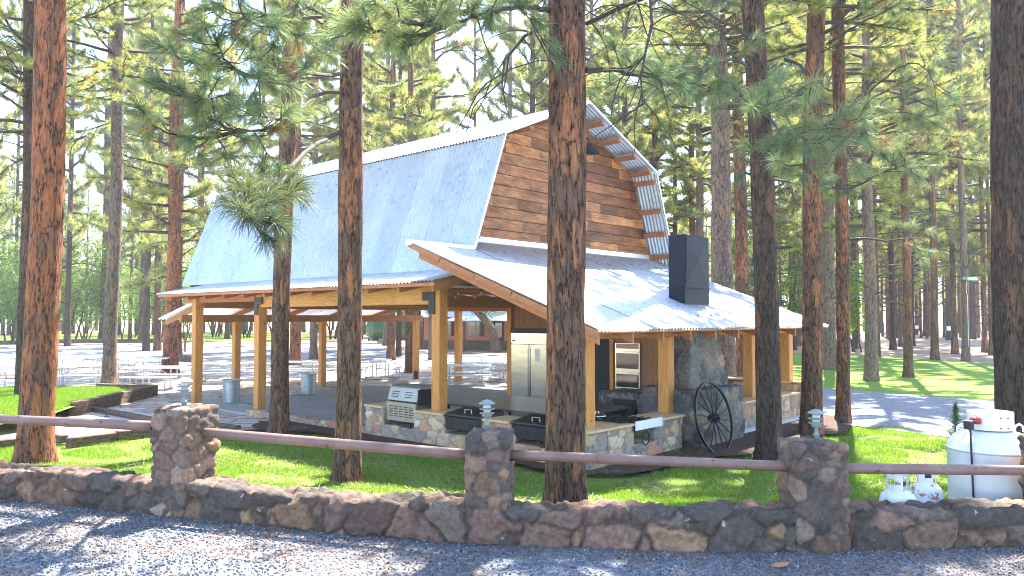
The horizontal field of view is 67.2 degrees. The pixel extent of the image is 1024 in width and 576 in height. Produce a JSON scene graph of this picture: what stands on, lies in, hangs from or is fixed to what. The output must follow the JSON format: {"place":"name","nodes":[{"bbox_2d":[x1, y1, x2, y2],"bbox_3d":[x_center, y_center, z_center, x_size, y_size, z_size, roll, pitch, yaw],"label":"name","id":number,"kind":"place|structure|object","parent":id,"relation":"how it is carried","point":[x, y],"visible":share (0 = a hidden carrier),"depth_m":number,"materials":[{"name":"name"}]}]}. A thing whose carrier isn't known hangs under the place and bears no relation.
{"place":"outdoors","nodes":[
{"label":"outdoors","id":0,"kind":"place"},
{"bbox_2d":[55,406,74,412],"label":"lawn","id":1,"kind":"structure","parent":0,"point":[64,408],"depth_m":19.62,"materials":[{"name":"green plant"}]},
{"bbox_2d":[0,385,148,414],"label":"grass","id":2,"kind":"structure","parent":1,"relation":"on","point":[66,395],"depth_m":22.50,"materials":[{"name":"green plant"}]},
{"bbox_2d":[0,0,158,394],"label":"pine tree","id":3,"kind":"object","parent":1,"relation":"on","point":[11,58],"visible":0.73,"depth_m":23.03,"materials":[{"name":"green plant"}]},
{"bbox_2d":[0,333,333,341],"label":"lawn","id":4,"kind":"structure","parent":0,"point":[207,337],"depth_m":102.18,"materials":[{"name":"green plant"}]},
{"bbox_2d":[0,0,22,338],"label":"pine tree","id":5,"kind":"object","parent":4,"relation":"on","point":[18,24],"visible":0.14,"depth_m":95.28,"materials":[{"name":"green plant"}]},
{"bbox_2d":[7,23,99,294],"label":"pine tree","id":6,"kind":"object","parent":4,"relation":"on","point":[76,194],"visible":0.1,"depth_m":83.65,"materials":[{"name":"green plant"}]},
{"bbox_2d":[76,1,135,338],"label":"pine tree","id":7,"kind":"object","parent":4,"relation":"on","point":[102,188],"visible":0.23,"depth_m":87.29,"materials":[{"name":"green plant"}]},
{"bbox_2d":[98,0,166,338],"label":"pine tree","id":8,"kind":"object","parent":4,"relation":"on","point":[137,193],"visible":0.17,"depth_m":95.06,"materials":[{"name":"green plant"}]},
{"bbox_2d":[121,4,167,338],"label":"pine tree","id":9,"kind":"object","parent":4,"relation":"on","point":[126,248],"visible":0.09,"depth_m":90.24,"materials":[{"name":"green plant"}]},
{"bbox_2d":[205,0,255,338],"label":"pine tree","id":10,"kind":"object","parent":4,"relation":"on","point":[227,335],"visible":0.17,"depth_m":94.31,"materials":[{"name":"green plant"}]},
{"bbox_2d":[233,0,280,175],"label":"pine tree","id":11,"kind":"object","parent":4,"relation":"on","point":[267,121],"visible":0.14,"depth_m":95.71,"materials":[{"name":"green plant"}]},
{"bbox_2d":[0,344,447,361],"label":"gravel lot","id":12,"kind":"structure","parent":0,"point":[225,351],"depth_m":59.23,"materials":[{"name":"grey gravel"}]},
{"bbox_2d":[0,355,506,443],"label":"patio","id":13,"kind":"structure","parent":0,"point":[212,384],"depth_m":31.43,"materials":[{"name":"grey concrete"}]},
{"bbox_2d":[57,364,101,386],"bbox_3d":[-16.197,3.275,28.868,1.900,0.789,1.660,1,-2,-23],"label":"picnic table","id":14,"kind":"object","parent":13,"relation":"on","point":[97,379],"visible":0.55,"depth_m":28.75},
{"bbox_2d":[3,0,208,383],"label":"pine tree","id":15,"kind":"object","parent":13,"relation":"on","point":[118,63],"visible":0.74,"depth_m":27.00,"materials":[{"name":"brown plant"}]},
{"bbox_2d":[69,383,157,415],"bbox_3d":[-11.867,3.291,23.375,1.942,0.362,6.427,1,-2,-23],"label":"tie planter","id":16,"kind":"object","parent":13,"relation":"on","point":[84,406],"visible":0.79,"depth_m":22.57,"materials":[{"name":"brown wood"}]},
{"bbox_2d":[92,406,151,420],"bbox_3d":[-9.954,3.280,19.874,6.534,0.170,0.586,-2,-3,36],"label":"tie edging","id":17,"kind":"object","parent":13,"relation":"on","point":[123,414],"visible":0.33,"depth_m":19.79,"materials":[{"name":"grey wood"}]},
{"bbox_2d":[119,366,190,389],"bbox_3d":[-12.869,3.239,27.944,1.900,0.789,1.660,0,-2,0],"label":"picnic table","id":18,"kind":"object","parent":13,"relation":"on","point":[157,367],"visible":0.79,"depth_m":27.93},
{"bbox_2d":[156,100,827,428],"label":"barn pavilion","id":19,"kind":"structure","parent":13,"relation":"on","point":[444,215],"depth_m":19.49,"materials":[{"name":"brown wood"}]},
{"bbox_2d":[221,379,241,402],"bbox_3d":[-8.332,3.058,22.908,0.524,0.670,0.524,2,-3,-42],"label":"trash can","id":20,"kind":"object","parent":19,"relation":"on","point":[231,390],"visible":1,"depth_m":22.70,"materials":[{"name":"silver metal"}]},
{"bbox_2d":[246,402,684,474],"bbox_3d":[-1.835,2.975,17.617,11.230,0.825,3.100,-2,-3,42],"label":"stone counter","id":21,"kind":"object","parent":19,"relation":"on","point":[428,425],"visible":0.51,"depth_m":14.82,"materials":[{"name":"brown stone"}]},
{"bbox_2d":[386,383,431,428],"bbox_3d":[-2.067,2.469,16.221,1.164,0.852,0.670,-2,-3,42],"label":"gas grill","id":22,"kind":"object","parent":21,"relation":"on","point":[405,401],"visible":0.9,"depth_m":16.05,"materials":[{"name":"metal"}]},
{"bbox_2d":[444,406,503,432],"bbox_3d":[-0.746,2.596,15.000,1.056,0.499,0.658,-2,-3,42],"label":"flat top griddle","id":23,"kind":"object","parent":21,"relation":"on","point":[466,418],"visible":0.75,"depth_m":14.86,"materials":[{"name":"black metal"}]},
{"bbox_2d":[511,414,545,447],"bbox_3d":[0.528,2.551,13.850,0.981,0.499,0.658,-2,-3,42],"label":"flat top griddle","id":24,"kind":"object","parent":21,"relation":"on","point":[530,427],"visible":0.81,"depth_m":13.73,"materials":[{"name":"black metal"}]},
{"bbox_2d":[597,415,661,444],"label":"gas range top","id":25,"kind":"structure","parent":21,"relation":"on","point":[641,423],"depth_m":14.00,"materials":[{"name":"metal"}]},
{"bbox_2d":[511,328,546,397],"bbox_3d":[0.762,2.279,22.559,1.440,2.200,0.850,-2,-3,42],"label":"refrigerator","id":26,"kind":"object","parent":19,"relation":"on","point":[528,362],"visible":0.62,"depth_m":22.26,"materials":[{"name":"silver metal"}]},
{"bbox_2d":[447,395,631,415],"bbox_3d":[0.492,2.828,16.611,3.500,0.640,2.200,-2,-3,42],"label":"work table","id":27,"kind":"object","parent":19,"relation":"on","point":[509,404],"visible":0.39,"depth_m":16.60,"materials":[{"name":"black metal"}]},
{"bbox_2d":[595,339,609,402],"bbox_3d":[2.392,2.297,20.699,0.590,2.060,0.040,-2,-3,42],"label":"door","id":28,"kind":"structure","parent":19,"relation":"in","point":[602,360],"depth_m":20.66,"materials":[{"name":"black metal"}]},
{"bbox_2d":[615,343,640,388],"bbox_3d":[3.003,2.044,20.109,0.780,1.220,0.110,-2,-3,42],"label":"wall oven","id":29,"kind":"object","parent":19,"relation":"attached to","point":[627,365],"depth_m":20.08,"materials":[{"name":"silver metal"}]},
{"bbox_2d":[598,234,745,447],"bbox_3d":[3.377,1.090,16.949,3.094,4.540,2.572,-2,-3,42],"label":"stone fireplace","id":30,"kind":"object","parent":19,"relation":"on","point":[698,359],"visible":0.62,"depth_m":16.04,"materials":[{"name":"grey stone"}]},
{"bbox_2d":[727,376,800,432],"bbox_3d":[3.599,2.955,20.513,7.125,1.090,4.360,-2,-3,42],"label":"stone counter","id":31,"kind":"object","parent":19,"relation":"on","point":[790,397],"visible":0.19,"depth_m":18.94,"materials":[{"name":"grey stone"}]},
{"bbox_2d":[0,421,952,506],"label":"lawn","id":32,"kind":"structure","parent":0,"point":[602,479],"depth_m":13.05,"materials":[{"name":"plant"}]},
{"bbox_2d":[11,0,66,464],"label":"pine tree","id":33,"kind":"object","parent":32,"relation":"on","point":[34,444],"visible":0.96,"depth_m":13.68,"materials":[{"name":"red plant"}]},
{"bbox_2d":[66,430,151,448],"bbox_3d":[-8.361,3.119,16.116,0.195,0.240,1.769,-2,-3,36],"label":"tie edging","id":34,"kind":"object","parent":32,"relation":"on","point":[85,440],"visible":0.72,"depth_m":15.94,"materials":[{"name":"brown wood"}]},
{"bbox_2d":[116,0,429,483],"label":"pine tree","id":35,"kind":"object","parent":32,"relation":"on","point":[249,207],"visible":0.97,"depth_m":8.75,"materials":[{"name":"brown plant"}]},
{"bbox_2d":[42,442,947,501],"bbox_3d":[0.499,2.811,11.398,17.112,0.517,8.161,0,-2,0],"label":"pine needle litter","id":36,"kind":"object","parent":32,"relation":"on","point":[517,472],"visible":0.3,"depth_m":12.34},
{"bbox_2d":[304,0,712,501],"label":"pine tree","id":37,"kind":"object","parent":32,"relation":"on","point":[565,423],"visible":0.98,"depth_m":8.69,"materials":[{"name":"brown plant"}]},
{"bbox_2d":[252,414,852,472],"bbox_3d":[1.140,3.151,16.361,14.550,0.001,7.782,0,-2,0],"label":"mulch bed","id":38,"kind":"object","parent":32,"relation":"on","point":[745,445],"visible":0.3,"depth_m":15.45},
{"bbox_2d":[210,0,402,433],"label":"pine tree","id":39,"kind":"object","parent":38,"relation":"on","point":[279,421],"visible":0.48,"depth_m":17.25,"materials":[{"name":"brown plant"}]},
{"bbox_2d":[724,0,946,422],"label":"pine tree","id":40,"kind":"object","parent":38,"relation":"on","point":[839,60],"visible":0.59,"depth_m":19.13,"materials":[{"name":"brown plant"}]},
{"bbox_2d":[740,0,969,436],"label":"pine tree","id":41,"kind":"object","parent":38,"relation":"on","point":[812,302],"visible":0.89,"depth_m":16.80,"materials":[{"name":"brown plant"}]},
{"bbox_2d":[694,381,733,451],"bbox_3d":[3.885,2.494,14.824,0.342,1.379,1.400,-2,-3,42],"label":"wagon wheel","id":42,"kind":"object","parent":32,"relation":"on","point":[714,418],"visible":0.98,"depth_m":14.79,"materials":[{"name":"black metal"}]},
{"bbox_2d":[601,0,901,460],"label":"pine tree","id":43,"kind":"object","parent":32,"relation":"on","point":[761,99],"visible":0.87,"depth_m":13.11,"materials":[{"name":"green plant"}]},
{"bbox_2d":[879,474,916,502],"bbox_3d":[3.608,2.140,7.202,0.324,0.802,0.324,1,-3,-29],"label":"gas cylinder","id":44,"kind":"object","parent":32,"relation":"on","point":[899,489],"visible":0.3,"depth_m":7.13,"materials":[{"name":"white paint"}]},
{"bbox_2d":[910,474,943,503],"bbox_3d":[4.071,2.160,7.564,0.294,0.792,0.295,-1,-6,15],"label":"gas cylinder","id":45,"kind":"object","parent":32,"relation":"on","point":[925,488],"visible":0.25,"depth_m":7.49,"materials":[{"name":"white paint"}]},
{"bbox_2d":[946,409,1023,499],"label":"propane tank","id":46,"kind":"object","parent":32,"relation":"on","point":[985,436],"visible":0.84,"depth_m":7.53,"materials":[{"name":"white metal"}]},
{"bbox_2d":[989,0,1023,432],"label":"pine tree","id":47,"kind":"object","parent":32,"relation":"on","point":[1006,71],"visible":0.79,"depth_m":10.19,"materials":[{"name":"brown plant"}]},
{"bbox_2d":[0,0,989,322],"label":"sky","id":48,"kind":"structure","parent":0,"point":[449,61],"materials":[{"name":"white"}]},
{"bbox_2d":[0,323,993,362],"bbox_3d":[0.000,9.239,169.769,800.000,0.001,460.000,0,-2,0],"label":"forest floor","id":49,"kind":"structure","parent":0,"point":[921,349],"depth_m":73.84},
{"bbox_2d":[0,0,22,300],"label":"pine tree","id":50,"kind":"object","parent":49,"relation":"on","point":[15,208],"visible":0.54,"depth_m":60.81,"materials":[{"name":"green plant"}]},
{"bbox_2d":[0,238,78,340],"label":"young leafy tree","id":51,"kind":"object","parent":49,"relation":"on","point":[10,307],"visible":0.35,"depth_m":79.23,"materials":[{"name":"green plant"}]},
{"bbox_2d":[11,4,124,346],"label":"pine tree","id":52,"kind":"object","parent":49,"relation":"on","point":[71,227],"visible":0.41,"depth_m":70.10,"materials":[{"name":"green plant"}]},
{"bbox_2d":[8,234,138,339],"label":"young leafy tree","id":53,"kind":"object","parent":49,"relation":"on","point":[74,310],"visible":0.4,"depth_m":85.82,"materials":[{"name":"green plant"}]},
{"bbox_2d":[60,269,100,338],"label":"young leafy tree","id":54,"kind":"object","parent":49,"relation":"on","point":[85,327],"visible":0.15,"depth_m":95.65,"materials":[{"name":"green plant"}]},
{"bbox_2d":[72,256,139,338],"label":"young leafy tree","id":55,"kind":"object","parent":49,"relation":"on","point":[121,313],"visible":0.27,"depth_m":88.53,"materials":[{"name":"green plant"}]},
{"bbox_2d":[96,0,185,350],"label":"pine tree","id":56,"kind":"object","parent":49,"relation":"on","point":[147,295],"visible":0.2,"depth_m":59.89,"materials":[{"name":"green plant"}]},
{"bbox_2d":[103,3,209,350],"bbox_3d":[-28.131,-12.652,61.361,7.390,36.083,8.258,-2,-3,45],"label":"pine tree","id":57,"kind":"object","parent":49,"relation":"on","point":[157,344],"visible":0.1,"depth_m":60.72,"materials":[{"name":"green plant"}]},
{"bbox_2d":[83,0,257,373],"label":"pine tree","id":58,"kind":"object","parent":49,"relation":"on","point":[176,220],"visible":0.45,"depth_m":34.84,"materials":[{"name":"green plant"}]},
{"bbox_2d":[119,0,227,354],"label":"pine tree","id":59,"kind":"object","parent":49,"relation":"on","point":[155,276],"visible":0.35,"depth_m":51.96,"materials":[{"name":"green plant"}]},
{"bbox_2d":[165,0,241,344],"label":"pine tree","id":60,"kind":"object","parent":49,"relation":"on","point":[189,174],"visible":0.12,"depth_m":74.86,"materials":[{"name":"green plant"}]},
{"bbox_2d":[221,0,368,364],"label":"pine tree","id":61,"kind":"object","parent":49,"relation":"on","point":[295,343],"visible":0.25,"depth_m":42.36,"materials":[{"name":"green plant"}]},
{"bbox_2d":[255,0,339,359],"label":"pine tree","id":62,"kind":"object","parent":49,"relation":"on","point":[313,347],"visible":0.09,"depth_m":47.98,"materials":[{"name":"green plant"}]},
{"bbox_2d":[301,0,396,164],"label":"pine tree","id":63,"kind":"object","parent":49,"relation":"on","point":[332,86],"visible":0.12,"depth_m":59.78,"materials":[{"name":"green plant"}]},
{"bbox_2d":[366,322,404,342],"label":"green tank","id":64,"kind":"object","parent":49,"relation":"on","point":[374,330],"visible":0.41,"depth_m":79.82,"materials":[{"name":"paint"}]},
{"bbox_2d":[335,6,451,360],"bbox_3d":[-7.197,-9.040,47.131,7.193,27.609,7.909,0,-2,0],"label":"pine tree","id":65,"kind":"object","parent":49,"relation":"on","point":[390,75],"visible":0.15,"depth_m":46.98,"materials":[{"name":"green plant"}]},
{"bbox_2d":[362,1,440,355],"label":"pine tree","id":66,"kind":"object","parent":49,"relation":"on","point":[371,66],"visible":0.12,"depth_m":52.76,"materials":[{"name":"green plant"}]},
{"bbox_2d":[363,0,465,372],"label":"pine tree","id":67,"kind":"object","parent":49,"relation":"on","point":[429,82],"visible":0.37,"depth_m":35.72,"materials":[{"name":"green plant"}]},
{"bbox_2d":[371,0,499,359],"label":"pine tree","id":68,"kind":"object","parent":49,"relation":"on","point":[455,44],"visible":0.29,"depth_m":46.98,"materials":[{"name":"green plant"}]},
{"bbox_2d":[421,310,506,350],"bbox_3d":[-2.285,3.044,66.007,11.713,4.290,9.600,-1,-3,29],"label":"log cabin","id":69,"kind":"object","parent":49,"relation":"on","point":[475,334],"visible":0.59,"depth_m":63.66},
{"bbox_2d":[442,0,507,133],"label":"pine tree","id":70,"kind":"object","parent":49,"relation":"on","point":[481,50],"visible":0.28,"depth_m":82.89,"materials":[{"name":"green plant"}]},
{"bbox_2d":[465,311,506,351],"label":"curved tree","id":71,"kind":"object","parent":49,"relation":"on","point":[495,345],"visible":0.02,"depth_m":59.19,"materials":[{"name":"brown plant"}]},
{"bbox_2d":[0,162,987,335],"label":"wood","id":72,"kind":"object","parent":49,"relation":"on","point":[87,243],"visible":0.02,"depth_m":124.13,"materials":[{"name":"green plant"}]},
{"bbox_2d":[474,0,529,122],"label":"pine tree","id":73,"kind":"object","parent":49,"relation":"on","point":[491,113],"visible":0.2,"depth_m":70.79,"materials":[{"name":"green plant"}]},
{"bbox_2d":[490,0,548,117],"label":"pine tree","id":74,"kind":"object","parent":49,"relation":"on","point":[536,53],"visible":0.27,"depth_m":42.72,"materials":[{"name":"green plant"}]},
{"bbox_2d":[543,0,655,139],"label":"pine tree","id":75,"kind":"object","parent":49,"relation":"on","point":[608,26],"visible":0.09,"depth_m":45.54,"materials":[{"name":"green plant"}]},
{"bbox_2d":[585,0,710,219],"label":"pine tree","id":76,"kind":"object","parent":49,"relation":"on","point":[602,97],"visible":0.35,"depth_m":39.71,"materials":[{"name":"green plant"}]},
{"bbox_2d":[615,0,710,223],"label":"pine tree","id":77,"kind":"object","parent":49,"relation":"on","point":[655,140],"visible":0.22,"depth_m":48.63,"materials":[{"name":"green plant"}]},
{"bbox_2d":[630,0,710,262],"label":"pine tree","id":78,"kind":"object","parent":49,"relation":"on","point":[683,222],"visible":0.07,"depth_m":58.30,"materials":[{"name":"green plant"}]},
{"bbox_2d":[638,2,746,235],"bbox_3d":[11.521,-9.809,48.467,6.259,29.287,6.881,1,-2,-21],"label":"pine tree","id":79,"kind":"object","parent":49,"relation":"on","point":[684,183],"visible":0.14,"depth_m":48.22,"materials":[{"name":"green plant"}]},
{"bbox_2d":[586,0,862,375],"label":"pine tree","id":80,"kind":"object","parent":49,"relation":"on","point":[721,248],"visible":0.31,"depth_m":24.93,"materials":[{"name":"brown plant"}]},
{"bbox_2d":[618,0,832,375],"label":"pine tree","id":81,"kind":"object","parent":49,"relation":"on","point":[741,250],"visible":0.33,"depth_m":28.95,"materials":[{"name":"green plant"}]},
{"bbox_2d":[708,14,800,307],"bbox_3d":[19.127,-14.357,60.419,7.166,39.419,8.007,0,-2,-13],"label":"pine tree","id":82,"kind":"object","parent":49,"relation":"on","point":[779,190],"visible":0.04,"depth_m":59.53,"materials":[{"name":"green plant"}]},
{"bbox_2d":[772,5,802,349],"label":"pine tree","id":83,"kind":"object","parent":49,"relation":"on","point":[799,205],"visible":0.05,"depth_m":63.73,"materials":[{"name":"green plant"}]},
{"bbox_2d":[777,0,862,352],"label":"pine tree","id":84,"kind":"object","parent":49,"relation":"on","point":[798,198],"visible":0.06,"depth_m":59.46,"materials":[{"name":"green plant"}]},
{"bbox_2d":[791,257,880,351],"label":"leafy tree","id":85,"kind":"object","parent":49,"relation":"on","point":[854,317],"visible":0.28,"depth_m":58.36,"materials":[{"name":"green plant"}]},
{"bbox_2d":[830,0,921,356],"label":"pine tree","id":86,"kind":"object","parent":49,"relation":"on","point":[876,237],"visible":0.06,"depth_m":52.77,"materials":[{"name":"green plant"}]},
{"bbox_2d":[849,12,943,349],"bbox_3d":[31.359,-13.104,64.606,8.150,37.264,7.294,0,-2,2],"label":"pine tree","id":87,"kind":"object","parent":49,"relation":"on","point":[891,248],"visible":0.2,"depth_m":64.02,"materials":[{"name":"green plant"}]},
{"bbox_2d":[875,32,937,346],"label":"pine tree","id":88,"kind":"object","parent":49,"relation":"on","point":[900,336],"visible":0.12,"depth_m":71.08,"materials":[{"name":"green plant"}]},
{"bbox_2d":[877,38,946,345],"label":"pine tree","id":89,"kind":"object","parent":49,"relation":"on","point":[916,286],"visible":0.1,"depth_m":72.13,"materials":[{"name":"green plant"}]},
{"bbox_2d":[895,0,968,319],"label":"pine tree","id":90,"kind":"object","parent":49,"relation":"on","point":[945,253],"visible":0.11,"depth_m":70.31,"materials":[{"name":"green plant"}]},
{"bbox_2d":[893,0,989,353],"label":"pine tree","id":91,"kind":"object","parent":49,"relation":"on","point":[951,222],"visible":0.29,"depth_m":56.15,"materials":[{"name":"green plant"}]},
{"bbox_2d":[908,0,990,361],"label":"pine tree","id":92,"kind":"object","parent":49,"relation":"on","point":[946,63],"visible":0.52,"depth_m":46.54,"materials":[{"name":"green plant"}]},
{"bbox_2d":[925,1,975,339],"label":"pine tree","id":93,"kind":"object","parent":49,"relation":"on","point":[948,318],"visible":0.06,"depth_m":91.72,"materials":[{"name":"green plant"}]},
{"bbox_2d":[927,0,990,351],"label":"pine tree","id":94,"kind":"object","parent":49,"relation":"on","point":[984,334],"visible":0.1,"depth_m":59.52,"materials":[{"name":"green plant"}]},
{"bbox_2d":[937,0,992,354],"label":"pine tree","id":95,"kind":"object","parent":49,"relation":"on","point":[982,193],"visible":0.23,"depth_m":54.89,"materials":[{"name":"green plant"}]},
{"bbox_2d":[0,498,1023,575],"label":"gravel road","id":96,"kind":"structure","parent":0,"point":[186,568],"depth_m":6.42,"materials":[{"name":"grey gravel"}]},
{"bbox_2d":[0,403,1023,553],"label":"stone and pipe fence","id":97,"kind":"object","parent":96,"relation":"on","point":[813,509],"visible":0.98,"depth_m":6.86,"materials":[{"name":"brown stone"}]},
{"bbox_2d":[793,353,993,400],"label":"lawn","id":98,"kind":"structure","parent":0,"point":[958,379],"depth_m":32.99,"materials":[{"name":"green plant"}]},
{"bbox_2d":[641,3,749,275],"bbox_3d":[10.728,-8.552,43.436,8.335,26.306,7.814,-1,-2,19],"label":"pine tree","id":99,"kind":"object","parent":98,"relation":"on","point":[674,116],"visible":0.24,"depth_m":43.06,"materials":[{"name":"green plant"}]},
{"bbox_2d":[705,5,834,279],"bbox_3d":[15.582,-8.790,46.458,7.605,27.048,7.688,-2,-3,34],"label":"pine tree","id":100,"kind":"object","parent":98,"relation":"on","point":[787,236],"visible":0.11,"depth_m":46.31,"materials":[{"name":"green plant"}]},
{"bbox_2d":[732,208,862,337],"bbox_3d":[17.975,-0.343,50.434,9.269,9.950,5.735,-2,-3,42],"label":"leafy tree","id":101,"kind":"object","parent":98,"relation":"on","point":[791,293],"visible":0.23,"depth_m":50.59,"materials":[{"name":"green plant"}]},
{"bbox_2d":[771,0,921,369],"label":"pine tree","id":102,"kind":"object","parent":98,"relation":"on","point":[829,339],"visible":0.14,"depth_m":38.50,"materials":[{"name":"green plant"}]},
{"bbox_2d":[783,0,956,381],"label":"pine tree","id":103,"kind":"object","parent":98,"relation":"on","point":[867,225],"visible":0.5,"depth_m":31.79,"materials":[{"name":"green plant"}]},
{"bbox_2d":[824,0,989,377],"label":"pine tree","id":104,"kind":"object","parent":98,"relation":"on","point":[908,365],"visible":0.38,"depth_m":33.65,"materials":[{"name":"green plant"}]},
{"bbox_2d":[874,0,989,359],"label":"pine tree","id":105,"kind":"object","parent":98,"relation":"on","point":[933,302],"visible":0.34,"depth_m":47.99,"materials":[{"name":"green plant"}]},
{"bbox_2d":[823,388,993,436],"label":"gravel drive","id":106,"kind":"structure","parent":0,"point":[871,409],"depth_m":21.99,"materials":[{"name":"grey gravel"}]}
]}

